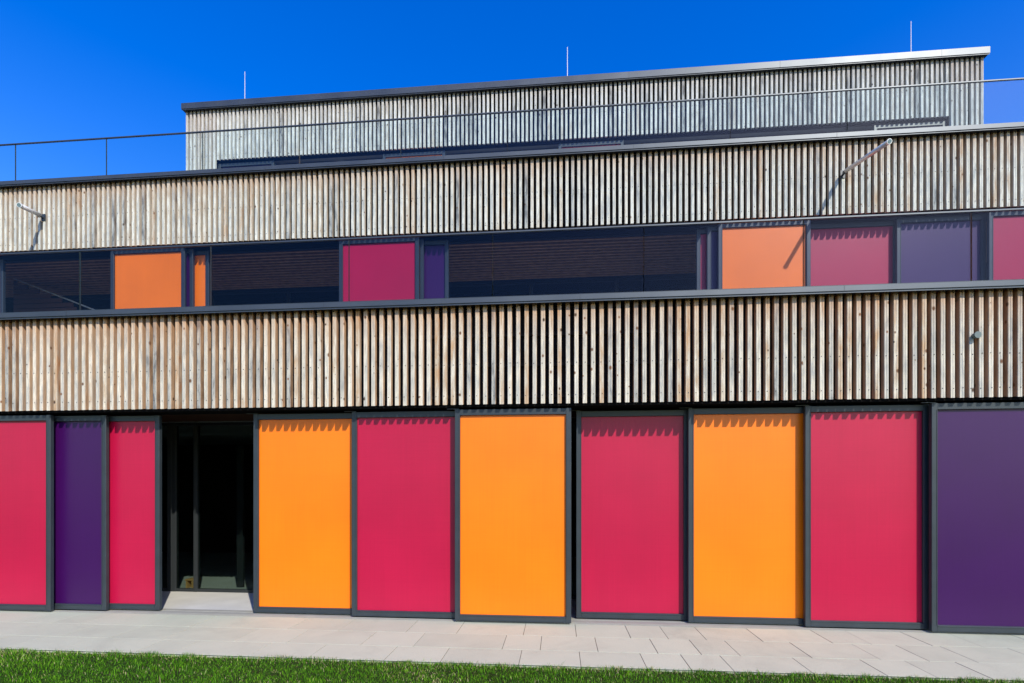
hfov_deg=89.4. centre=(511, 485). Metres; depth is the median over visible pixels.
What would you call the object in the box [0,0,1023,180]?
sky
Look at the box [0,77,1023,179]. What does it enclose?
glass balustrade
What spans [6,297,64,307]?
window
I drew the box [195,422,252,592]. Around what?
window
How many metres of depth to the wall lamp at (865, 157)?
7.50 m
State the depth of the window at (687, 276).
10.64 m
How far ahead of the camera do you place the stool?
8.31 m
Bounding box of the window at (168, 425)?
[162,423,170,590]
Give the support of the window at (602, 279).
in the building
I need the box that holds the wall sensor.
[971,331,981,338]
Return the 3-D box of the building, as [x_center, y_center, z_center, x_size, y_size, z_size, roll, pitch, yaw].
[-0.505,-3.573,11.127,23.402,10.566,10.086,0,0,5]
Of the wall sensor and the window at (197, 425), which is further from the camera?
the window at (197, 425)
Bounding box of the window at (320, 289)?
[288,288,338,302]
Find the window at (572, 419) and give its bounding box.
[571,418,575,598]
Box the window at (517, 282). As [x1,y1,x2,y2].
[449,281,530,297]
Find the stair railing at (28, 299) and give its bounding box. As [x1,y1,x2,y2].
[13,279,94,311]
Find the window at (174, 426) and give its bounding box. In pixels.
[171,423,194,591]
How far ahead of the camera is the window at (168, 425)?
8.06 m
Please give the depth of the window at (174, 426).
8.05 m
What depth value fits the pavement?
5.41 m
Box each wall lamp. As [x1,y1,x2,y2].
[16,202,45,220]
[840,138,891,178]
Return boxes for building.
[0,46,1023,634]
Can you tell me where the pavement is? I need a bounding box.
[0,611,1023,682]
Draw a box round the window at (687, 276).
[617,275,695,291]
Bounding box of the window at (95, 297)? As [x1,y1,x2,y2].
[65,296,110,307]
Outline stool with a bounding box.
[185,577,200,587]
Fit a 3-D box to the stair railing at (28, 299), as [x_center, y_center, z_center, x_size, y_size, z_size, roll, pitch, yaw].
[-9.799,-3.659,10.774,2.560,1.888,0.074,0,0,5]
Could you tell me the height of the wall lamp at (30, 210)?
0.170 m
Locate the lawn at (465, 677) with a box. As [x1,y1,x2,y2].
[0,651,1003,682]
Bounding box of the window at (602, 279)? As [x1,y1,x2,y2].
[531,278,616,294]

